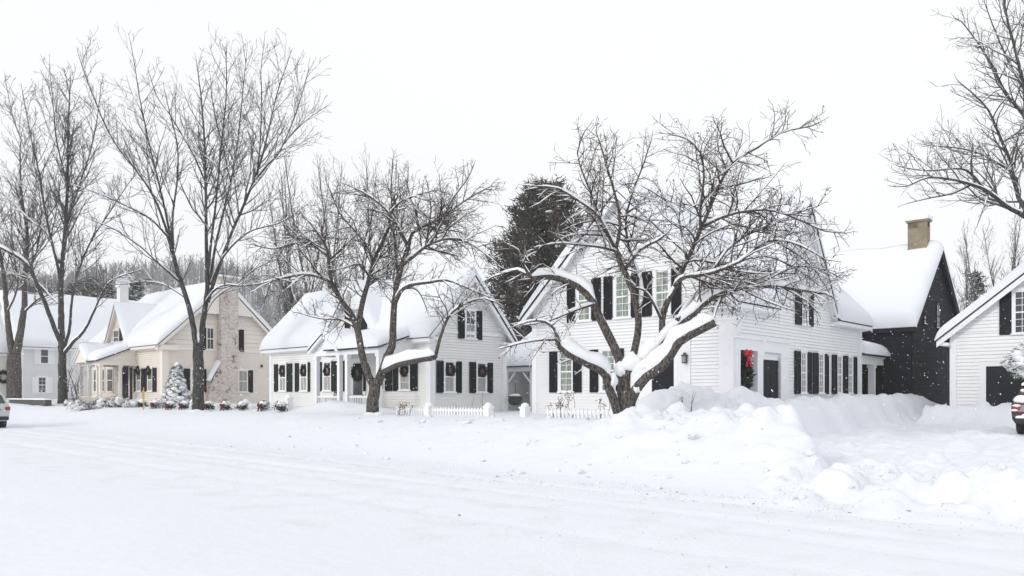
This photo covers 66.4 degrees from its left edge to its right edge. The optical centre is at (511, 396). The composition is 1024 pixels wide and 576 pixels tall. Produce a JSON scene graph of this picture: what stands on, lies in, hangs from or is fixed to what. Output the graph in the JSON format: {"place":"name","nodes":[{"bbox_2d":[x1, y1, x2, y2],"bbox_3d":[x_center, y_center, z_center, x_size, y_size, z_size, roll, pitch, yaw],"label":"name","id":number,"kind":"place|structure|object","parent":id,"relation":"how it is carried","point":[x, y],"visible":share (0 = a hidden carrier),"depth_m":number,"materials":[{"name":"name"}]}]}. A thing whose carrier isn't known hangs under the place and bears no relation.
{"place":"outdoors","nodes":[
{"label":"outdoors","id":0,"kind":"place"},
{"bbox_2d":[99,278,295,326],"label":"hill","id":1,"kind":"structure","parent":0,"point":[249,298],"depth_m":248.24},
{"bbox_2d":[0,253,316,328],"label":"distant forest","id":2,"kind":"object","parent":1,"relation":"on","point":[192,274],"visible":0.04,"depth_m":242.27,"materials":[{"name":"grey plant"}]},
{"bbox_2d":[0,381,1011,575],"bbox_3d":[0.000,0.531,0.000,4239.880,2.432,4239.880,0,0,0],"label":"ground","id":3,"kind":"structure","parent":0,"point":[50,525],"depth_m":16.32,"materials":[{"name":"white snow"}]},
{"bbox_2d":[0,313,8,398],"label":"yellow house","id":4,"kind":"structure","parent":3,"relation":"on","point":[4,352],"depth_m":60.22,"materials":[{"name":"white"}]},
{"bbox_2d":[0,191,52,290],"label":"bare tree","id":5,"kind":"object","parent":3,"relation":"on","point":[28,256],"visible":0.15,"depth_m":93.88,"materials":[{"name":"grey plant"}]},
{"bbox_2d":[7,398,53,405],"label":"stone wall","id":6,"kind":"structure","parent":3,"relation":"on","point":[39,401],"depth_m":54.89,"materials":[{"name":"grey stone"}]},
{"bbox_2d":[0,132,72,401],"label":"stout tree","id":7,"kind":"object","parent":3,"relation":"on","point":[13,380],"visible":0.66,"depth_m":59.87,"materials":[{"name":"grey plant"}]},
{"bbox_2d":[7,211,82,291],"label":"bare tree","id":8,"kind":"object","parent":3,"relation":"on","point":[29,283],"visible":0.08,"depth_m":100.40,"materials":[{"name":"grey plant"}]},
{"bbox_2d":[0,286,137,398],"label":"grey house","id":9,"kind":"structure","parent":3,"relation":"on","point":[39,373],"depth_m":74.66,"materials":[{"name":"paint"}]},
{"bbox_2d":[37,376,46,392],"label":"window","id":10,"kind":"structure","parent":9,"relation":"in","point":[42,380],"depth_m":73.34,"materials":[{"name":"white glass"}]},
{"bbox_2d":[39,350,48,363],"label":"window","id":11,"kind":"structure","parent":9,"relation":"in","point":[44,354],"depth_m":73.47,"materials":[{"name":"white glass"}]},
{"bbox_2d":[0,53,145,404],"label":"tall maple","id":12,"kind":"object","parent":3,"relation":"on","point":[64,348],"visible":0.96,"depth_m":54.82,"materials":[{"name":"grey plant"}]},
{"bbox_2d":[64,280,82,295],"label":"spruce tree","id":13,"kind":"object","parent":3,"relation":"on","point":[67,291],"visible":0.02,"depth_m":99.63,"materials":[{"name":"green plant"}]},
{"bbox_2d":[60,394,87,405],"bbox_3d":[-29.690,0.300,53.082,1.748,1.123,1.691,0,0,-22],"label":"snowy shrub","id":14,"kind":"object","parent":3,"relation":"on","point":[69,403],"visible":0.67,"depth_m":52.77,"materials":[{"name":"white plant"}]},
{"bbox_2d":[65,369,84,399],"bbox_3d":[-29.883,-0.614,53.827,1.621,2.725,0.968,0,0,-15],"label":"bare bush","id":15,"kind":"object","parent":3,"relation":"on","point":[73,384],"visible":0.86,"depth_m":53.70,"materials":[{"name":"brown plant"}]},
{"bbox_2d":[64,400,102,410],"bbox_3d":[-25.405,0.612,46.481,2.058,0.863,2.373,0,0,-35],"label":"snowy shrub","id":16,"kind":"object","parent":3,"relation":"on","point":[79,406],"visible":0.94,"depth_m":46.37,"materials":[{"name":"white snow"}]},
{"bbox_2d":[65,232,104,296],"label":"bare tree","id":17,"kind":"object","parent":3,"relation":"on","point":[81,283],"visible":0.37,"depth_m":92.86,"materials":[{"name":"grey plant"}]},
{"bbox_2d":[77,277,102,296],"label":"spruce tree","id":18,"kind":"object","parent":3,"relation":"on","point":[91,287],"visible":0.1,"depth_m":95.70,"materials":[{"name":"grey plant"}]},
{"bbox_2d":[92,283,116,298],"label":"spruce tree","id":19,"kind":"object","parent":3,"relation":"on","point":[110,292],"visible":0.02,"depth_m":89.91,"materials":[{"name":"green plant"}]},
{"bbox_2d":[97,396,123,407],"bbox_3d":[-25.188,0.405,49.430,1.706,1.035,2.186,0,0,-44],"label":"snowy shrub","id":20,"kind":"object","parent":3,"relation":"on","point":[110,402],"visible":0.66,"depth_m":49.28,"materials":[{"name":"white snow"}]},
{"bbox_2d":[112,395,141,407],"bbox_3d":[-23.991,0.293,49.082,1.901,1.272,1.920,0,0,44],"label":"snowy shrub","id":21,"kind":"object","parent":3,"relation":"on","point":[120,401],"visible":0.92,"depth_m":48.77,"materials":[{"name":"white snow"}]},
{"bbox_2d":[129,278,146,300],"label":"spruce tree","id":22,"kind":"object","parent":3,"relation":"on","point":[133,295],"visible":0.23,"depth_m":91.87,"materials":[{"name":"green plant"}]},
{"bbox_2d":[137,399,148,407],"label":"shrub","id":23,"kind":"object","parent":3,"relation":"on","point":[140,401],"visible":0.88,"depth_m":48.63,"materials":[{"name":"green plant"}]},
{"bbox_2d":[150,398,163,408],"bbox_3d":[-21.588,0.480,47.417,0.864,0.698,0.963,0,0,-37],"label":"evergreen spray","id":24,"kind":"object","parent":3,"relation":"on","point":[154,403],"visible":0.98,"depth_m":47.26,"materials":[{"name":"green plant"}]},
{"bbox_2d":[162,400,177,409],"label":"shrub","id":25,"kind":"object","parent":3,"relation":"on","point":[170,403],"visible":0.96,"depth_m":45.87,"materials":[{"name":"green plant"}]},
{"bbox_2d":[72,274,271,406],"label":"cream house","id":26,"kind":"structure","parent":3,"relation":"on","point":[147,317],"depth_m":54.29,"materials":[{"name":"paint"}]},
{"bbox_2d":[92,368,95,392],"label":"window","id":27,"kind":"structure","parent":26,"relation":"in","point":[94,369],"depth_m":59.77,"materials":[{"name":"white"}]},
{"bbox_2d":[103,367,104,392],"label":"window","id":28,"kind":"structure","parent":26,"relation":"in","point":[103,367],"depth_m":58.34,"materials":[{"name":"white"}]},
{"bbox_2d":[106,367,113,392],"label":"window","id":29,"kind":"structure","parent":26,"relation":"in","point":[110,374],"depth_m":57.59,"materials":[{"name":"white wood"}]},
{"bbox_2d":[113,328,118,341],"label":"window","id":30,"kind":"structure","parent":26,"relation":"in","point":[115,331],"depth_m":56.81,"materials":[{"name":"white"}]},
{"bbox_2d":[122,366,127,396],"bbox_3d":[-27.767,-0.606,55.944,1.547,3.013,0.050,0,0,43],"label":"door","id":31,"kind":"structure","parent":26,"relation":"in","point":[125,369],"depth_m":55.66,"materials":[{"name":"black"}]},
{"bbox_2d":[135,367,140,391],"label":"window","id":32,"kind":"structure","parent":26,"relation":"in","point":[138,377],"depth_m":54.14,"materials":[{"name":"white"}]},
{"bbox_2d":[146,366,152,391],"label":"window","id":33,"kind":"structure","parent":26,"relation":"in","point":[149,377],"depth_m":52.81,"materials":[{"name":"white"}]},
{"bbox_2d":[190,367,204,392],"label":"window","id":34,"kind":"structure","parent":26,"relation":"in","point":[191,368],"depth_m":52.93,"materials":[{"name":"white wood"}]},
{"bbox_2d":[205,326,215,350],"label":"window","id":35,"kind":"structure","parent":26,"relation":"in","point":[210,330],"depth_m":53.92,"materials":[{"name":"white"}]},
{"bbox_2d":[238,369,248,392],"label":"window","id":36,"kind":"structure","parent":26,"relation":"in","point":[242,374],"depth_m":55.67,"materials":[{"name":"white"}]},
{"bbox_2d":[158,362,191,407],"bbox_3d":[-20.592,-0.518,47.983,2.470,3.168,2.296,0,0,24],"label":"spruce","id":37,"kind":"object","parent":3,"relation":"on","point":[182,392],"visible":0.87,"depth_m":47.66,"materials":[{"name":"white plant"}]},
{"bbox_2d":[176,399,191,409],"bbox_3d":[-18.758,0.498,44.767,0.977,0.681,0.865,0,0,43],"label":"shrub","id":38,"kind":"object","parent":3,"relation":"on","point":[185,404],"visible":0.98,"depth_m":44.63,"materials":[{"name":"green plant"}]},
{"bbox_2d":[65,23,332,411],"bbox_3d":[-15.816,-9.555,41.353,13.516,21.193,8.190,0,0,0],"label":"tall maple","id":39,"kind":"object","parent":3,"relation":"on","point":[198,377],"visible":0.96,"depth_m":41.06,"materials":[{"name":"grey plant"}]},
{"bbox_2d":[204,401,217,409],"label":"shrub","id":40,"kind":"object","parent":3,"relation":"on","point":[208,404],"visible":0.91,"depth_m":42.53,"materials":[{"name":"green plant"}]},
{"bbox_2d":[219,401,232,410],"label":"shrub","id":41,"kind":"object","parent":3,"relation":"on","point":[224,404],"visible":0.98,"depth_m":41.26,"materials":[{"name":"green plant"}]},
{"bbox_2d":[234,400,248,410],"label":"shrub","id":42,"kind":"object","parent":3,"relation":"on","point":[242,405],"visible":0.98,"depth_m":40.07,"materials":[{"name":"green plant"}]},
{"bbox_2d":[212,402,283,409],"bbox_3d":[-14.177,0.786,41.383,8.411,0.939,0.115,0,0,43],"label":"picket fence","id":43,"kind":"object","parent":3,"relation":"on","point":[232,405],"visible":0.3,"depth_m":41.78,"materials":[{"name":"white"}]},
{"bbox_2d":[256,400,273,410],"bbox_3d":[-12.255,0.499,38.744,0.981,0.613,0.927,0,0,-9],"label":"shrub","id":44,"kind":"object","parent":3,"relation":"on","point":[260,404],"visible":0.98,"depth_m":38.62,"materials":[{"name":"green plant"}]},
{"bbox_2d":[273,400,288,411],"bbox_3d":[-11.119,0.531,37.641,0.923,0.651,0.816,0,0,18],"label":"shrub","id":45,"kind":"object","parent":3,"relation":"on","point":[280,406],"visible":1,"depth_m":37.50,"materials":[{"name":"green plant"}]},
{"bbox_2d":[284,395,293,408],"bbox_3d":[-10.936,0.521,38.304,0.357,1.172,0.359,0,0,43],"label":"fence post","id":46,"kind":"object","parent":3,"relation":"on","point":[288,399],"visible":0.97,"depth_m":38.20,"materials":[{"name":"white"}]},
{"bbox_2d":[248,155,341,323],"bbox_3d":[-18.256,-9.417,65.455,8.216,20.433,6.176,0,0,0],"label":"bare tree","id":47,"kind":"object","parent":3,"relation":"on","point":[291,300],"visible":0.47,"depth_m":64.90,"materials":[{"name":"grey plant"}]},
{"bbox_2d":[265,150,365,306],"bbox_3d":[-15.527,-9.738,61.988,8.032,21.214,5.948,0,0,-36],"label":"bare tree","id":48,"kind":"object","parent":3,"relation":"on","point":[308,268],"visible":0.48,"depth_m":61.93,"materials":[{"name":"grey plant"}]},
{"bbox_2d":[301,154,392,287],"bbox_3d":[-12.749,-9.711,63.864,5.092,21.162,8.164,0,0,41],"label":"bare tree","id":49,"kind":"object","parent":3,"relation":"on","point":[323,213],"visible":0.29,"depth_m":63.09,"materials":[{"name":"grey plant"}]},
{"bbox_2d":[231,147,510,414],"bbox_3d":[-5.891,-4.854,32.668,11.644,11.626,5.880,0,0,-4],"label":"crab tree","id":50,"kind":"object","parent":3,"relation":"on","point":[390,361],"visible":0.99,"depth_m":32.17,"materials":[{"name":"grey plant"}]},
{"bbox_2d":[342,147,414,280],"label":"bare tree","id":51,"kind":"object","parent":3,"relation":"on","point":[399,243],"visible":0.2,"depth_m":66.04,"materials":[{"name":"grey plant"}]},
{"bbox_2d":[259,266,517,412],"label":"porch house","id":52,"kind":"structure","parent":3,"relation":"on","point":[467,386],"depth_m":39.14,"materials":[{"name":"white paint"}]},
{"bbox_2d":[277,362,286,391],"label":"window","id":53,"kind":"structure","parent":52,"relation":"in","point":[281,383],"depth_m":45.56,"materials":[{"name":"white glass"}]},
{"bbox_2d":[298,361,307,391],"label":"window","id":54,"kind":"structure","parent":52,"relation":"in","point":[302,380],"depth_m":44.05,"materials":[{"name":"white glass"}]},
{"bbox_2d":[323,365,329,376],"bbox_3d":[-10.046,-1.383,42.436,0.758,0.752,0.268,0,0,43],"label":"wreath","id":55,"kind":"object","parent":52,"relation":"attached to","point":[328,370],"visible":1,"depth_m":42.39,"materials":[{"name":"green plant"}]},
{"bbox_2d":[321,359,331,391],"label":"window","id":56,"kind":"structure","parent":52,"relation":"in","point":[326,381],"depth_m":42.52,"materials":[{"name":"white glass"}]},
{"bbox_2d":[351,306,358,328],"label":"window","id":57,"kind":"structure","parent":52,"relation":"in","point":[355,309],"depth_m":40.70,"materials":[{"name":"white glass"}]},
{"bbox_2d":[351,363,362,381],"bbox_3d":[-8.052,-1.224,40.520,1.154,1.062,0.405,0,0,43],"label":"wreath","id":58,"kind":"object","parent":52,"relation":"attached to","point":[354,376],"visible":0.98,"depth_m":40.48,"materials":[{"name":"green plant"}]},
{"bbox_2d":[352,361,363,403],"bbox_3d":[-8.000,-0.514,40.581,1.049,2.589,0.070,0,0,43],"label":"door","id":59,"kind":"structure","parent":52,"relation":"in","point":[357,387],"depth_m":40.59,"materials":[{"name":"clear glass"}]},
{"bbox_2d":[399,366,408,376],"bbox_3d":[-5.233,-1.253,37.957,0.686,0.749,0.296,0,0,43],"label":"wreath","id":60,"kind":"object","parent":52,"relation":"attached to","point":[402,373],"visible":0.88,"depth_m":37.90,"materials":[{"name":"green plant"}]},
{"bbox_2d":[397,365,410,390],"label":"window","id":61,"kind":"structure","parent":52,"relation":"in","point":[403,382],"depth_m":37.99,"materials":[{"name":"white glass"}]},
{"bbox_2d":[443,359,456,392],"bbox_3d":[-2.993,-0.961,37.602,0.105,1.658,0.876,0,0,43],"label":"window","id":62,"kind":"structure","parent":52,"relation":"in","point":[449,382],"depth_m":37.61,"materials":[{"name":"white glass"}]},
{"bbox_2d":[446,363,456,376],"bbox_3d":[-2.950,-1.275,37.626,0.300,0.745,0.766,0,0,43],"label":"wreath","id":63,"kind":"object","parent":52,"relation":"attached to","point":[453,366],"visible":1,"depth_m":37.59,"materials":[{"name":"green plant"}]},
{"bbox_2d":[464,308,477,339],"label":"window","id":64,"kind":"structure","parent":52,"relation":"in","point":[467,316],"depth_m":38.63,"materials":[{"name":"white glass"}]},
{"bbox_2d":[475,360,488,392],"bbox_3d":[-1.515,-0.961,39.197,0.105,1.658,0.892,0,0,43],"label":"window","id":65,"kind":"structure","parent":52,"relation":"in","point":[481,383],"depth_m":39.15,"materials":[{"name":"white glass"}]},
{"bbox_2d":[478,365,487,377],"bbox_3d":[-1.461,-1.237,39.220,0.286,0.729,0.779,0,0,43],"label":"wreath","id":66,"kind":"object","parent":52,"relation":"attached to","point":[485,370],"visible":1,"depth_m":39.20,"materials":[{"name":"green plant"}]},
{"bbox_2d":[423,402,434,415],"bbox_3d":[-3.321,0.771,31.227,0.332,1.059,0.334,0,0,43],"label":"fence post","id":67,"kind":"object","parent":3,"relation":"on","point":[428,406],"visible":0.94,"depth_m":31.11,"materials":[{"name":"white wood"}]},
{"bbox_2d":[396,406,483,415],"bbox_3d":[-2.895,0.833,30.887,5.318,0.854,0.115,0,0,43],"label":"picket fence","id":68,"kind":"object","parent":3,"relation":"on","point":[455,410],"visible":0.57,"depth_m":30.50,"materials":[{"name":"white wood"}]},
{"bbox_2d":[483,402,494,415],"bbox_3d":[-0.868,0.732,28.944,0.315,1.013,0.315,0,0,43],"label":"fence post","id":69,"kind":"object","parent":3,"relation":"on","point":[488,411],"visible":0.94,"depth_m":28.84,"materials":[{"name":"white wood"}]},
{"bbox_2d":[507,380,522,404],"bbox_3d":[0.166,-0.270,40.600,0.800,1.500,0.788,0,0,0],"label":"planter pot","id":70,"kind":"object","parent":3,"relation":"on","point":[515,399],"visible":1,"depth_m":40.33,"materials":[{"name":"green"}]},
{"bbox_2d":[507,332,531,410],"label":"link shed","id":71,"kind":"structure","parent":3,"relation":"on","point":[520,372],"depth_m":42.96,"materials":[{"name":"grey paint"}]},
{"bbox_2d":[519,403,530,416],"bbox_3d":[0.455,0.739,27.713,0.320,1.013,0.315,0,0,43],"label":"fence post","id":72,"kind":"object","parent":3,"relation":"on","point":[524,408],"visible":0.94,"depth_m":27.62,"materials":[{"name":"white"}]},
{"bbox_2d":[480,174,588,347],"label":"pine tree","id":73,"kind":"object","parent":3,"relation":"on","point":[530,235],"visible":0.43,"depth_m":69.19,"materials":[{"name":"green plant"}]},
{"bbox_2d":[558,390,574,417],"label":"dry stems","id":74,"kind":"object","parent":3,"relation":"on","point":[567,401],"visible":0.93,"depth_m":26.47,"materials":[{"name":"brown plant"}]},
{"bbox_2d":[546,408,610,418],"bbox_3d":[2.250,0.807,26.101,2.845,0.824,0.115,0,0,43],"label":"picket fence","id":75,"kind":"object","parent":3,"relation":"on","point":[583,412],"visible":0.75,"depth_m":26.05,"materials":[{"name":"white wood"}]},
{"bbox_2d":[260,411,1023,530],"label":"snow clods","id":76,"kind":"object","parent":3,"relation":"on","point":[810,451],"visible":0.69,"depth_m":16.74,"materials":[{"name":"white snow"}]},
{"bbox_2d":[480,99,856,417],"bbox_3d":[4.488,-3.969,23.751,10.937,9.781,5.988,0,0,0],"label":"apple tree","id":77,"kind":"object","parent":3,"relation":"on","point":[660,356],"visible":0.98,"depth_m":22.89,"materials":[{"name":"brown plant"}]},
{"bbox_2d":[518,177,890,413],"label":"white house","id":78,"kind":"structure","parent":3,"relation":"on","point":[781,356],"depth_m":32.40,"materials":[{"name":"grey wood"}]},
{"bbox_2d":[557,352,574,392],"bbox_3d":[2.325,-1.083,33.707,0.942,1.895,0.110,0,0,43],"label":"window","id":79,"kind":"structure","parent":78,"relation":"in","point":[565,376],"depth_m":33.74,"materials":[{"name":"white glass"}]},
{"bbox_2d":[576,277,592,322],"bbox_3d":[3.039,-4.070,33.044,0.894,1.891,0.110,0,0,43],"label":"window","id":80,"kind":"structure","parent":78,"relation":"in","point":[585,316],"depth_m":33.07,"materials":[{"name":"white glass"}]},
{"bbox_2d":[598,347,616,392],"bbox_3d":[3.951,-1.083,32.194,0.923,1.895,0.110,0,0,43],"label":"window","id":81,"kind":"structure","parent":78,"relation":"in","point":[606,351],"depth_m":32.23,"materials":[{"name":"white glass"}]},
{"bbox_2d":[612,271,631,319],"bbox_3d":[4.469,-4.070,31.714,0.933,1.891,0.110,0,0,43],"label":"window","id":82,"kind":"structure","parent":78,"relation":"in","point":[621,310],"depth_m":31.75,"materials":[{"name":"white glass"}]},
{"bbox_2d":[652,266,671,316],"bbox_3d":[5.839,-4.070,30.436,0.870,1.891,0.110,0,0,43],"label":"window","id":83,"kind":"structure","parent":78,"relation":"in","point":[659,293],"depth_m":30.47,"materials":[{"name":"white glass"}]},
{"bbox_2d":[652,359,673,391],"bbox_3d":[5.886,-0.224,30.448,0.994,3.149,0.070,0,0,43],"label":"door","id":84,"kind":"structure","parent":78,"relation":"in","point":[665,379],"depth_m":30.34,"materials":[{"name":"black wood"}]},
{"bbox_2d":[741,349,755,388],"bbox_3d":[8.773,-0.891,29.359,0.514,1.726,1.242,0,0,43],"label":"wreath","id":85,"kind":"object","parent":78,"relation":"attached to","point":[747,367],"visible":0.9,"depth_m":29.25,"materials":[{"name":"green plant"}]},
{"bbox_2d":[763,359,777,398],"bbox_3d":[10.144,-0.214,30.866,0.070,2.428,1.555,0,0,43],"label":"door","id":86,"kind":"structure","parent":78,"relation":"in","point":[770,367],"depth_m":30.91,"materials":[{"name":"black wood"}]},
{"bbox_2d":[799,349,808,393],"bbox_3d":[12.309,-1.024,32.981,0.105,1.911,0.742,0,0,43],"label":"window","id":87,"kind":"structure","parent":78,"relation":"in","point":[804,352],"depth_m":32.99,"materials":[{"name":"white glass"}]},
{"bbox_2d":[800,292,810,326],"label":"window","id":88,"kind":"structure","parent":78,"relation":"in","point":[805,320],"depth_m":33.07,"materials":[{"name":"white glass"}]},
{"bbox_2d":[817,351,825,394],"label":"window","id":89,"kind":"structure","parent":78,"relation":"in","point":[821,353],"depth_m":34.42,"materials":[{"name":"white glass"}]},
{"bbox_2d":[836,353,842,393],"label":"window","id":90,"kind":"structure","parent":78,"relation":"in","point":[840,355],"depth_m":36.05,"materials":[{"name":"white glass"}]},
{"bbox_2d":[847,354,854,394],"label":"window","id":91,"kind":"structure","parent":78,"relation":"in","point":[850,356],"depth_m":36.95,"materials":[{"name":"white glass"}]},
{"bbox_2d":[825,213,960,405],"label":"black house","id":92,"kind":"structure","parent":3,"relation":"on","point":[906,367],"depth_m":42.23,"materials":[{"name":"paint"}]},
{"bbox_2d":[923,312,928,325],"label":"window","id":93,"kind":"structure","parent":92,"relation":"in","point":[925,315],"depth_m":41.50,"materials":[{"name":"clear glass"}]},
{"bbox_2d":[936,301,940,329],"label":"window","id":94,"kind":"structure","parent":92,"relation":"in","point":[938,304],"depth_m":43.34,"materials":[{"name":"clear glass"}]},
{"bbox_2d":[881,0,1023,230],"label":"roadside maple","id":95,"kind":"object","parent":3,"relation":"on","point":[995,199],"visible":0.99,"depth_m":32.12,"materials":[{"name":"grey plant"}]},
{"bbox_2d":[949,234,985,310],"bbox_3d":[34.173,-5.919,57.994,3.068,12.748,4.918,0,0,28],"label":"bare tree","id":96,"kind":"object","parent":3,"relation":"on","point":[965,278],"visible":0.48,"depth_m":57.25,"materials":[{"name":"grey plant"}]},
{"bbox_2d":[960,269,990,310],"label":"spruce tree","id":97,"kind":"object","parent":3,"relation":"on","point":[977,280],"visible":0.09,"depth_m":65.75,"materials":[{"name":"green plant"}]},
{"bbox_2d":[934,261,1023,406],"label":"white garage","id":98,"kind":"structure","parent":3,"relation":"on","point":[998,332],"depth_m":34.93,"materials":[{"name":"paint"}]},
{"bbox_2d":[986,366,1021,405],"bbox_3d":[22.315,0.011,33.981,3.000,2.678,0.066,0,0,43],"label":"overhead door","id":99,"kind":"structure","parent":98,"relation":"in","point":[1008,391],"depth_m":34.63,"materials":[{"name":"black"}]},
{"bbox_2d":[1010,288,1023,334],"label":"window","id":100,"kind":"structure","parent":98,"relation":"in","point":[1017,293],"depth_m":34.14,"materials":[{"name":"white glass"}]},
{"bbox_2d":[954,215,1023,301],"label":"bare tree","id":101,"kind":"object","parent":3,"relation":"on","point":[1012,267],"visible":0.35,"depth_m":62.75,"materials":[{"name":"grey plant"}]},
{"bbox_2d":[974,214,1023,289],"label":"bare tree","id":102,"kind":"object","parent":3,"relation":"on","point":[991,271],"visible":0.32,"depth_m":68.64,"materials":[{"name":"grey plant"}]},
{"bbox_2d":[994,340,1023,387],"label":"snowy tree","id":103,"kind":"object","parent":3,"relation":"on","point":[1013,364],"visible":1,"depth_m":31.46,"materials":[{"name":"white snow"}]},
{"bbox_2d":[0,424,1023,575],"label":"street","id":104,"kind":"structure","parent":0,"point":[424,517],"depth_m":10.96,"materials":[{"name":"white snow"}]},
{"bbox_2d":[0,393,9,427],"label":"silver car","id":105,"kind":"object","parent":104,"relation":"on","point":[5,414],"visible":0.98,"depth_m":36.88,"materials":[{"name":"grey metal"}]},
{"bbox_2d":[95,437,1012,574],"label":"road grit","id":106,"kind":"object","parent":104,"relation":"on","point":[626,495],"visible":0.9,"depth_m":12.93,"materials":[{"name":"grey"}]},
{"bbox_2d":[0,5,1023,532],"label":"falling snow","id":107,"kind":"structure","parent":0,"point":[458,241],"depth_m":14.12,"materials":[{"name":"white snow"}]},
{"bbox_2d":[0,0,1023,349],"label":"sky","id":108,"kind":"structure","parent":0,"point":[428,83],"materials":[{"name":"white"}]},
{"bbox_2d":[773,414,1023,520],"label":"driveway","id":109,"kind":"structure","parent":0,"point":[974,457],"depth_m":15.56,"materials":[{"name":"white snow"}]},
{"bbox_2d":[1010,382,1023,433],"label":"parked suv","id":110,"kind":"object","parent":109,"relation":"on","point":[1017,409],"visible":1,"depth_m":26.93,"materials":[{"name":"red"}]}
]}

